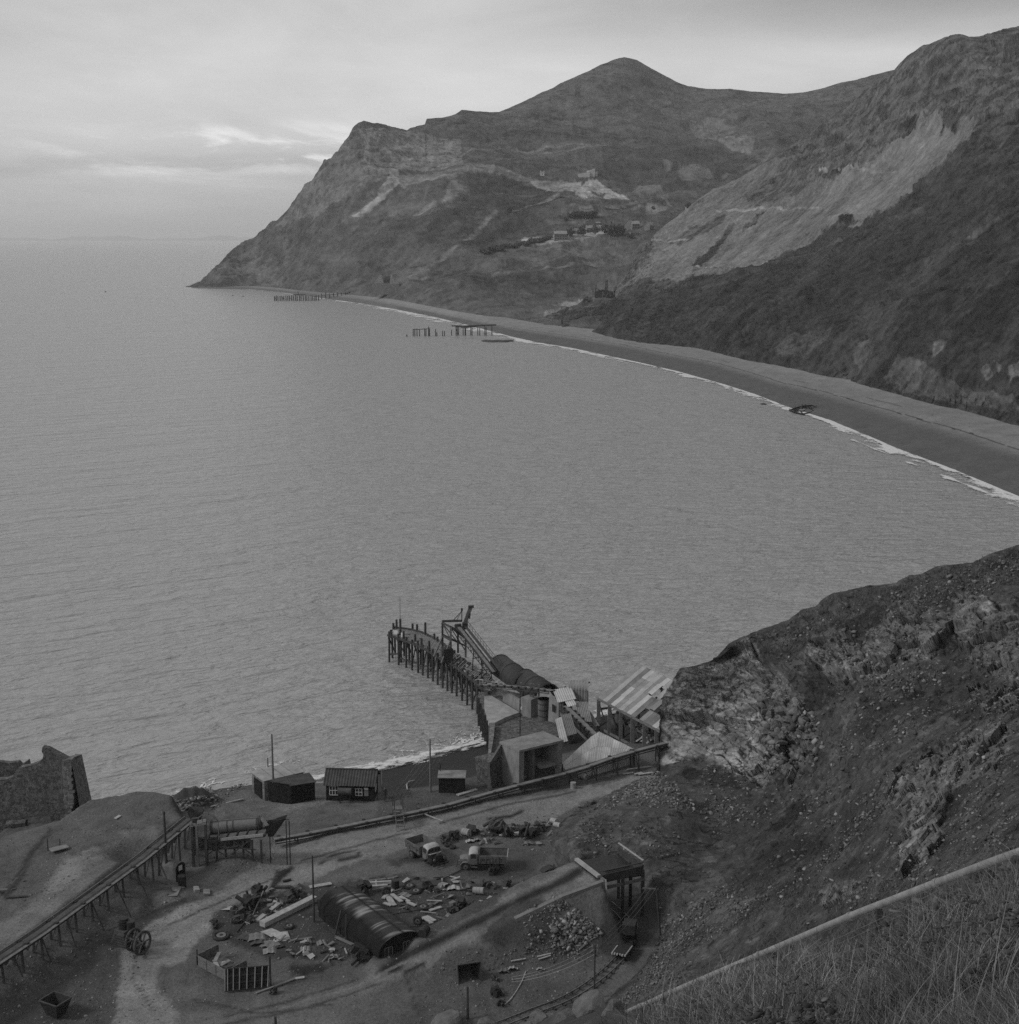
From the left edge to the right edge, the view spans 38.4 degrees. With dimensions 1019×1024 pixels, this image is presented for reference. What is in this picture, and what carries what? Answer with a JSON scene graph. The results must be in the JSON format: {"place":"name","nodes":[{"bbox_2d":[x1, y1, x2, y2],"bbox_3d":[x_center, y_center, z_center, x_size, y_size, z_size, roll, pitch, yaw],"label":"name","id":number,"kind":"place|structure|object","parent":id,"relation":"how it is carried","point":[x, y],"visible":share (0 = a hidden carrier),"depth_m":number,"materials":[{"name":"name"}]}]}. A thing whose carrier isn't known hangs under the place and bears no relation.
{"place":"outdoors","nodes":[
{"label":"outdoors","id":0,"kind":"place"},
{"bbox_2d":[0,235,253,240],"bbox_3d":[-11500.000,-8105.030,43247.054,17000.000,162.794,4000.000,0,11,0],"label":"distant coast hills","id":1,"kind":"structure","parent":0,"point":[128,238],"depth_m":42024.83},
{"bbox_2d":[0,706,664,1023],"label":"quarry yard ground","id":2,"kind":"structure","parent":0,"point":[338,861],"depth_m":142.33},
{"bbox_2d":[5,819,26,828],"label":"fallen masonry","id":3,"kind":"object","parent":2,"relation":"on","point":[12,824],"visible":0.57,"depth_m":170.69,"materials":[{"name":"stone"}]},
{"bbox_2d":[0,745,91,830],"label":"ruined building","id":4,"kind":"structure","parent":2,"relation":"on","point":[52,783],"depth_m":172.09,"materials":[{"name":"stone"}]},
{"bbox_2d":[38,991,71,1018],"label":"mine skip","id":5,"kind":"object","parent":2,"relation":"on","point":[55,1004],"visible":1,"depth_m":126.30,"materials":[{"name":"metal"}]},
{"bbox_2d":[0,816,190,983],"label":"belt conveyor","id":6,"kind":"object","parent":2,"relation":"on","point":[58,920],"visible":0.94,"depth_m":141.61,"materials":[{"name":"metal"}]},
{"bbox_2d":[110,916,151,955],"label":"winch engine","id":7,"kind":"object","parent":2,"relation":"on","point":[124,935],"visible":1,"depth_m":137.46,"materials":[{"name":"metal"}]},
{"bbox_2d":[161,811,167,863],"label":"utility pole","id":8,"kind":"object","parent":2,"relation":"on","point":[165,841],"visible":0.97,"depth_m":152.28,"materials":[{"name":"wood"}]},
{"bbox_2d":[162,858,185,881],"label":"arched hut","id":9,"kind":"object","parent":2,"relation":"on","point":[173,869],"visible":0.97,"depth_m":152.62,"materials":[{"name":"metal"}]},
{"bbox_2d":[178,874,186,887],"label":"oil drum","id":10,"kind":"object","parent":2,"relation":"on","point":[182,880],"visible":1,"depth_m":150.38,"materials":[{"name":"metal"}]},
{"bbox_2d":[212,930,229,940],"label":"tyre","id":11,"kind":"object","parent":2,"relation":"on","point":[221,935],"visible":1,"depth_m":140.29,"materials":[{"name":"rubber"}]},
{"bbox_2d":[196,944,246,979],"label":"lorry body","id":12,"kind":"object","parent":2,"relation":"on","point":[205,958],"visible":0.76,"depth_m":134.15,"materials":[{"name":"metal"}]},
{"bbox_2d":[229,905,246,918],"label":"machine part","id":13,"kind":"object","parent":2,"relation":"on","point":[236,910],"visible":1,"depth_m":144.50,"materials":[{"name":"metal"}]},
{"bbox_2d":[187,807,290,866],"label":"screening drum","id":14,"kind":"object","parent":2,"relation":"on","point":[244,843],"visible":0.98,"depth_m":155.76,"materials":[{"name":"metal"}]},
{"bbox_2d":[235,894,255,910],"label":"machine part","id":15,"kind":"object","parent":2,"relation":"on","point":[248,901],"visible":1,"depth_m":145.62,"materials":[{"name":"metal"}]},
{"bbox_2d":[224,955,271,991],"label":"ribbed panel","id":16,"kind":"object","parent":2,"relation":"on","point":[245,978],"visible":1,"depth_m":130.75,"materials":[{"name":"metal"}]},
{"bbox_2d":[248,932,265,941],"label":"scrap sheet","id":17,"kind":"object","parent":2,"relation":"on","point":[256,935],"visible":1,"depth_m":140.25,"materials":[{"name":"metal"}]},
{"bbox_2d":[251,882,267,897],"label":"machine part","id":18,"kind":"object","parent":2,"relation":"on","point":[258,888],"visible":0.84,"depth_m":149.15,"materials":[{"name":"metal"}]},
{"bbox_2d":[255,902,280,919],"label":"plank","id":19,"kind":"object","parent":2,"relation":"on","point":[276,905],"visible":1,"depth_m":145.31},
{"bbox_2d":[271,734,273,782],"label":"utility pole","id":20,"kind":"object","parent":2,"relation":"on","point":[272,757],"visible":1,"depth_m":174.25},
{"bbox_2d":[255,978,294,993],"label":"plank","id":21,"kind":"object","parent":2,"relation":"on","point":[276,985],"visible":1,"depth_m":131.18,"materials":[{"name":"wood"}]},
{"bbox_2d":[250,762,304,800],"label":"stone hut","id":22,"kind":"object","parent":2,"relation":"on","point":[261,778],"visible":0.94,"depth_m":176.68,"materials":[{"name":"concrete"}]},
{"bbox_2d":[254,777,261,798],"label":"door","id":23,"kind":"structure","parent":22,"relation":"in","point":[257,784],"depth_m":176.02,"materials":[{"name":"wood"}]},
{"bbox_2d":[273,931,290,940],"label":"scrap sheet","id":24,"kind":"object","parent":2,"relation":"on","point":[278,935],"visible":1,"depth_m":140.62,"materials":[{"name":"white paint"}]},
{"bbox_2d":[259,895,316,927],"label":"plank","id":25,"kind":"object","parent":2,"relation":"on","point":[286,912],"visible":0.93,"depth_m":144.79,"materials":[{"name":"wood"}]},
{"bbox_2d":[268,773,315,803],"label":"black shed","id":26,"kind":"structure","parent":2,"relation":"on","point":[298,788],"depth_m":174.14,"materials":[{"name":"wood"}]},
{"bbox_2d":[0,783,611,1023],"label":"yard rubble","id":27,"kind":"object","parent":2,"relation":"on","point":[587,926],"visible":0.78,"depth_m":137.35,"materials":[{"name":"stone"}]},
{"bbox_2d":[312,855,314,921],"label":"utility pole","id":28,"kind":"object","parent":2,"relation":"on","point":[313,891],"visible":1,"depth_m":142.84,"materials":[{"name":"wood"}]},
{"bbox_2d":[323,768,379,802],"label":"office hut","id":29,"kind":"object","parent":2,"relation":"on","point":[350,784],"visible":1,"depth_m":174.41,"materials":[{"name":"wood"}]},
{"bbox_2d":[350,942,369,965],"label":"machine part","id":30,"kind":"object","parent":2,"relation":"on","point":[359,951],"visible":1,"depth_m":135.31,"materials":[{"name":"metal"}]},
{"bbox_2d":[356,880,371,895],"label":"machine part","id":31,"kind":"object","parent":2,"relation":"on","point":[365,886],"visible":0.81,"depth_m":149.53,"materials":[{"name":"metal"}]},
{"bbox_2d":[318,885,433,958],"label":"long curved hut","id":32,"kind":"object","parent":2,"relation":"on","point":[376,929],"visible":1,"depth_m":139.55,"materials":[{"name":"grey metal"}]},
{"bbox_2d":[392,796,404,830],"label":"stile","id":33,"kind":"object","parent":2,"relation":"on","point":[398,807],"visible":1,"depth_m":166.22,"materials":[{"name":"wood"}]},
{"bbox_2d":[418,924,430,937],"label":"oil drum","id":34,"kind":"object","parent":2,"relation":"on","point":[424,930],"visible":1,"depth_m":136.70,"materials":[{"name":"metal"}]},
{"bbox_2d":[405,834,448,866],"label":"tipper lorry","id":35,"kind":"object","parent":2,"relation":"on","point":[427,848],"visible":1,"depth_m":156.76,"materials":[{"name":"metal"}]},
{"bbox_2d":[429,739,431,792],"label":"utility pole","id":36,"kind":"object","parent":2,"relation":"on","point":[430,789],"visible":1,"depth_m":176.71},
{"bbox_2d":[431,1009,462,1023],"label":"boulder","id":37,"kind":"object","parent":2,"relation":"on","point":[451,1016],"visible":1,"depth_m":123.98,"materials":[{"name":"stone"}]},
{"bbox_2d":[437,763,465,793],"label":"box hut","id":38,"kind":"object","parent":2,"relation":"on","point":[451,781],"visible":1,"depth_m":176.88,"materials":[{"name":"wood"}]},
{"bbox_2d":[447,903,458,913],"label":"machine part","id":39,"kind":"object","parent":2,"relation":"on","point":[452,908],"visible":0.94,"depth_m":144.66,"materials":[{"name":"metal"}]},
{"bbox_2d":[454,897,470,910],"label":"machine part","id":40,"kind":"object","parent":2,"relation":"on","point":[461,903],"visible":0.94,"depth_m":145.75,"materials":[{"name":"metal"}]},
{"bbox_2d":[464,986,468,1018],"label":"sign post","id":41,"kind":"object","parent":2,"relation":"on","point":[467,1002],"visible":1,"depth_m":125.19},
{"bbox_2d":[456,961,482,983],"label":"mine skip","id":42,"kind":"object","parent":2,"relation":"on","point":[475,968],"visible":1,"depth_m":132.74,"materials":[{"name":"metal"}]},
{"bbox_2d":[272,742,668,844],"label":"belt conveyor","id":43,"kind":"object","parent":2,"relation":"on","point":[466,799],"visible":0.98,"depth_m":173.86,"materials":[{"name":"metal"}]},
{"bbox_2d":[466,824,479,835],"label":"machine part","id":44,"kind":"object","parent":2,"relation":"on","point":[474,831],"visible":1,"depth_m":164.49,"materials":[{"name":"metal"}]},
{"bbox_2d":[472,887,484,894],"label":"oil drum","id":45,"kind":"object","parent":2,"relation":"on","point":[478,890],"visible":1,"depth_m":149.51,"materials":[{"name":"metal"}]},
{"bbox_2d":[456,846,507,871],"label":"tipper lorry","id":46,"kind":"object","parent":2,"relation":"on","point":[494,856],"visible":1,"depth_m":155.34,"materials":[{"name":"metal"}]},
{"bbox_2d":[477,1016,498,1023],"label":"boulder","id":47,"kind":"object","parent":2,"relation":"on","point":[486,1020],"visible":1,"depth_m":123.97,"materials":[{"name":"stone"}]},
{"bbox_2d":[482,879,494,889],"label":"machine part","id":48,"kind":"object","parent":2,"relation":"on","point":[487,884],"visible":1,"depth_m":151.16,"materials":[{"name":"metal"}]},
{"bbox_2d":[475,744,502,789],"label":"stone wing","id":49,"kind":"structure","parent":2,"relation":"on","point":[489,770],"depth_m":179.41,"materials":[{"name":"stone"}]},
{"bbox_2d":[482,817,505,833],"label":"rubble pile","id":50,"kind":"object","parent":2,"relation":"on","point":[493,825],"visible":0.98,"depth_m":165.00,"materials":[{"name":"metal"}]},
{"bbox_2d":[488,862,499,875],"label":"machine part","id":51,"kind":"object","parent":2,"relation":"on","point":[492,870],"visible":1,"depth_m":154.44,"materials":[{"name":"metal"}]},
{"bbox_2d":[490,984,503,996],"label":"machine part","id":52,"kind":"object","parent":2,"relation":"on","point":[495,991],"visible":1,"depth_m":128.74,"materials":[{"name":"metal"}]},
{"bbox_2d":[499,824,513,836],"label":"machine part","id":53,"kind":"object","parent":2,"relation":"on","point":[505,830],"visible":1,"depth_m":163.98,"materials":[{"name":"metal"}]},
{"bbox_2d":[477,689,575,753],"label":"quay","id":54,"kind":"structure","parent":2,"relation":"on","point":[498,715],"depth_m":209.93,"materials":[{"name":"concrete"}]},
{"bbox_2d":[478,682,554,697],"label":"belt conveyor","id":55,"kind":"object","parent":54,"relation":"on","point":[515,687],"visible":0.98,"depth_m":212.58,"materials":[{"name":"metal"}]},
{"bbox_2d":[489,654,558,696],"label":"tunnel cover","id":56,"kind":"object","parent":54,"relation":"on","point":[511,672],"visible":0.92,"depth_m":220.22,"materials":[{"name":"metal"}]},
{"bbox_2d":[538,697,548,720],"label":"water tank","id":57,"kind":"object","parent":54,"relation":"on","point":[543,707],"visible":0.86,"depth_m":208.62,"materials":[{"name":"metal"}]},
{"bbox_2d":[548,686,576,722],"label":"head house","id":58,"kind":"structure","parent":54,"relation":"on","point":[565,696],"depth_m":205.35,"materials":[{"name":"grey metal"}]},
{"bbox_2d":[518,823,536,838],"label":"machine part","id":59,"kind":"object","parent":2,"relation":"on","point":[528,832],"visible":1,"depth_m":163.43,"materials":[{"name":"metal"}]},
{"bbox_2d":[499,731,563,789],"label":"concrete bunker","id":60,"kind":"object","parent":2,"relation":"on","point":[530,756],"visible":0.82,"depth_m":180.01},
{"bbox_2d":[529,1011,546,1023],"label":"boulder","id":61,"kind":"object","parent":2,"relation":"on","point":[537,1017],"visible":0.84,"depth_m":124.71,"materials":[{"name":"stone"}]},
{"bbox_2d":[514,857,607,920],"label":"ramp wall","id":62,"kind":"structure","parent":2,"relation":"on","point":[564,896],"depth_m":139.56,"materials":[{"name":"concrete"}]},
{"bbox_2d":[555,717,567,741],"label":"corrugated sheet","id":63,"kind":"object","parent":2,"relation":"on","point":[561,729],"visible":0.92,"depth_m":188.41,"materials":[{"name":"metal"}]},
{"bbox_2d":[496,901,637,1023],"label":"railway track","id":64,"kind":"structure","parent":2,"relation":"on","point":[570,991],"depth_m":130.60,"materials":[{"name":"metal"}]},
{"bbox_2d":[613,942,632,957],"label":"rail trolley","id":65,"kind":"object","parent":64,"relation":"on","point":[622,949],"visible":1,"depth_m":136.63,"materials":[{"name":"metal"}]},
{"bbox_2d":[622,918,637,944],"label":"tram engine","id":66,"kind":"object","parent":64,"relation":"on","point":[630,929],"visible":0.99,"depth_m":138.24,"materials":[{"name":"metal"}]},
{"bbox_2d":[562,713,576,735],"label":"corrugated sheet","id":67,"kind":"object","parent":2,"relation":"on","point":[569,724],"visible":1,"depth_m":194.96,"materials":[{"name":"metal"}]},
{"bbox_2d":[560,706,596,744],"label":"belt conveyor","id":68,"kind":"object","parent":2,"relation":"on","point":[583,723],"visible":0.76,"depth_m":198.90,"materials":[{"name":"metal"}]},
{"bbox_2d":[569,680,589,734],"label":"arched canopy","id":69,"kind":"object","parent":2,"relation":"on","point":[580,689],"visible":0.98,"depth_m":206.96,"materials":[{"name":"metal"}]},
{"bbox_2d":[576,701,591,721],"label":"corrugated sheet","id":70,"kind":"object","parent":2,"relation":"on","point":[583,709],"visible":0.99,"depth_m":202.83,"materials":[{"name":"metal"}]},
{"bbox_2d":[561,731,633,777],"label":"lean to roof","id":71,"kind":"object","parent":2,"relation":"on","point":[597,746],"visible":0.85,"depth_m":184.96,"materials":[{"name":"metal"}]},
{"bbox_2d":[582,843,644,920],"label":"tipping hopper","id":72,"kind":"object","parent":2,"relation":"on","point":[622,864],"visible":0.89,"depth_m":144.15,"materials":[{"name":"wood"}]},
{"bbox_2d":[610,711,625,737],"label":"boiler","id":73,"kind":"object","parent":2,"relation":"on","point":[614,730],"visible":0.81,"depth_m":198.54,"materials":[{"name":"metal"}]},
{"bbox_2d":[596,663,672,755],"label":"open shed","id":74,"kind":"structure","parent":2,"relation":"on","point":[628,693],"depth_m":196.99,"materials":[{"name":"metal"}]},
{"bbox_2d":[643,886,660,935],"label":"utility pole","id":75,"kind":"object","parent":2,"relation":"on","point":[656,889],"visible":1,"depth_m":140.34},
{"bbox_2d":[0,241,1018,799],"bbox_3d":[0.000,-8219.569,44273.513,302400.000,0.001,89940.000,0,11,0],"label":"sea","id":76,"kind":"structure","parent":0,"point":[240,527],"depth_m":383.38,"materials":[{"name":"grey liquid"}]},
{"bbox_2d":[274,291,349,300],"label":"ruined jetty","id":77,"kind":"object","parent":76,"relation":"in","point":[300,298],"visible":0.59,"depth_m":1710.15,"materials":[{"name":"wood"}]},
{"bbox_2d":[313,739,485,779],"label":"cove surf","id":78,"kind":"structure","parent":76,"relation":"on","point":[410,759],"depth_m":204.65,"materials":[{"name":"white liquid"}]},
{"bbox_2d":[368,727,483,768],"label":"foam lace","id":79,"kind":"object","parent":76,"relation":"on","point":[472,739],"visible":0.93,"depth_m":212.36,"materials":[{"name":"grey"}]},
{"bbox_2d":[387,619,496,713],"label":"pier","id":80,"kind":"structure","parent":76,"relation":"on","point":[419,640],"depth_m":243.06,"materials":[{"name":"wood"}]},
{"bbox_2d":[441,646,452,662],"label":"winch casing","id":81,"kind":"object","parent":80,"relation":"on","point":[447,654],"visible":1,"depth_m":235.09,"materials":[{"name":"metal"}]},
{"bbox_2d":[433,605,501,677],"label":"loading boom","id":82,"kind":"object","parent":80,"relation":"on","point":[458,629],"visible":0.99,"depth_m":235.13,"materials":[{"name":"metal"}]},
{"bbox_2d":[413,324,495,335],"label":"ruined jetty","id":83,"kind":"object","parent":76,"relation":"in","point":[461,326],"visible":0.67,"depth_m":1093.49,"materials":[{"name":"wood"}]},
{"bbox_2d":[249,289,1018,504],"bbox_3d":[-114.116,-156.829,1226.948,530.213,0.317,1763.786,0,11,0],"label":"breaking surf","id":84,"kind":"structure","parent":76,"relation":"on","point":[887,448],"depth_m":597.55,"materials":[{"name":"white liquid"}]},
{"bbox_2d":[851,439,1014,504],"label":"backwash foam","id":85,"kind":"object","parent":76,"relation":"on","point":[954,479],"visible":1,"depth_m":441.40,"materials":[{"name":"grey"}]},
{"bbox_2d":[0,0,1018,238],"label":"sky","id":86,"kind":"structure","parent":0,"point":[146,119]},
{"bbox_2d":[186,57,893,328],"bbox_3d":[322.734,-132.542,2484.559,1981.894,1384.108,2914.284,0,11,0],"label":"headland hills","id":87,"kind":"structure","parent":0,"point":[421,214],"depth_m":2129.34,"materials":[{"name":"stone"}]},
{"bbox_2d":[372,275,399,294],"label":"stone hoppers","id":88,"kind":"object","parent":87,"relation":"on","point":[387,285],"visible":0.96,"depth_m":1631.32,"materials":[{"name":"stone"}]},
{"bbox_2d":[553,229,566,240],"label":"cottage","id":89,"kind":"structure","parent":87,"relation":"on","point":[560,235],"depth_m":1725.60,"materials":[{"name":"stone"}]},
{"bbox_2d":[578,169,597,176],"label":"quarry mill","id":90,"kind":"object","parent":87,"relation":"on","point":[591,173],"visible":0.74,"depth_m":2183.78,"materials":[{"name":"stone"}]},
{"bbox_2d":[604,221,617,235],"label":"tree","id":91,"kind":"object","parent":87,"relation":"on","point":[611,230],"visible":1,"depth_m":1731.49,"materials":[{"name":"grey plant"}]},
{"bbox_2d":[192,286,1018,495],"bbox_3d":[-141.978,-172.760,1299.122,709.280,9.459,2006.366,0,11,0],"label":"beach","id":92,"kind":"structure","parent":0,"point":[981,447],"depth_m":645.48,"materials":[{"name":"sand"}]},
{"bbox_2d":[544,319,562,324],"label":"beach wall","id":93,"kind":"structure","parent":92,"relation":"on","point":[551,322],"depth_m":1123.81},
{"bbox_2d":[789,404,816,414],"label":"wreck","id":94,"kind":"object","parent":92,"relation":"on","point":[799,409],"visible":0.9,"depth_m":617.63,"materials":[{"name":"metal"}]},
{"bbox_2d":[537,26,1018,425],"bbox_3d":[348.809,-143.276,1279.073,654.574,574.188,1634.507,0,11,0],"label":"mountainside","id":95,"kind":"structure","parent":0,"point":[869,237],"depth_m":928.73,"materials":[{"name":"stone"}]},
{"bbox_2d":[593,280,616,301],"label":"ruined works","id":96,"kind":"structure","parent":95,"relation":"on","point":[605,294],"depth_m":1213.60,"materials":[{"name":"grey stone"}]},
{"bbox_2d":[540,933,1018,1023],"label":"foreground bank","id":97,"kind":"structure","parent":0,"point":[595,1017],"depth_m":45.01,"materials":[{"name":"plant"}]},
{"bbox_2d":[552,1008,573,1023],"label":"rock","id":98,"kind":"object","parent":97,"relation":"on","point":[563,1014],"visible":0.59,"depth_m":50.38,"materials":[{"name":"stone"}]},
{"bbox_2d":[572,989,605,1017],"bbox_3d":[2.668,16.928,49.837,1.168,0.922,1.637,-3,11,-15],"label":"rock","id":99,"kind":"object","parent":97,"relation":"on","point":[587,1002],"visible":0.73,"depth_m":49.65,"materials":[{"name":"stone"}]},
{"bbox_2d":[601,998,625,1016],"bbox_3d":[3.288,15.590,45.359,0.900,1.069,0.756,-3,11,-18],"label":"rock","id":100,"kind":"object","parent":97,"relation":"on","point":[613,1004],"visible":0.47,"depth_m":45.19,"materials":[{"name":"stone"}]},
{"bbox_2d":[607,821,1018,1023],"bbox_3d":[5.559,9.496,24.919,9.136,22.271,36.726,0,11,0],"label":"bank grass","id":101,"kind":"structure","parent":97,"relation":"on","point":[765,996],"depth_m":13.01,"materials":[{"name":"plant"}]},
{"bbox_2d":[625,848,1018,1014],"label":"pipeline","id":102,"kind":"object","parent":97,"relation":"on","point":[938,882],"visible":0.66,"depth_m":30.80,"materials":[{"name":"metal"}]},
{"bbox_2d":[676,855,1018,1023],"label":"bank scrub","id":103,"kind":"object","parent":97,"relation":"on","point":[809,1006],"visible":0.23,"depth_m":12.54,"materials":[{"name":"plant"}]},
{"bbox_2d":[550,545,1018,1013],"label":"quarry hillside","id":104,"kind":"structure","parent":0,"point":[698,737],"depth_m":153.02,"materials":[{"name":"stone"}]},
{"bbox_2d":[574,555,1018,1005],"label":"scree rubble","id":105,"kind":"object","parent":104,"relation":"on","point":[644,790],"visible":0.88,"depth_m":148.47,"materials":[{"name":"stone"}]},
{"bbox_2d":[730,873,999,958],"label":"rough grass","id":106,"kind":"structure","parent":104,"relation":"on","point":[871,916],"depth_m":96.65,"materials":[{"name":"plant"}]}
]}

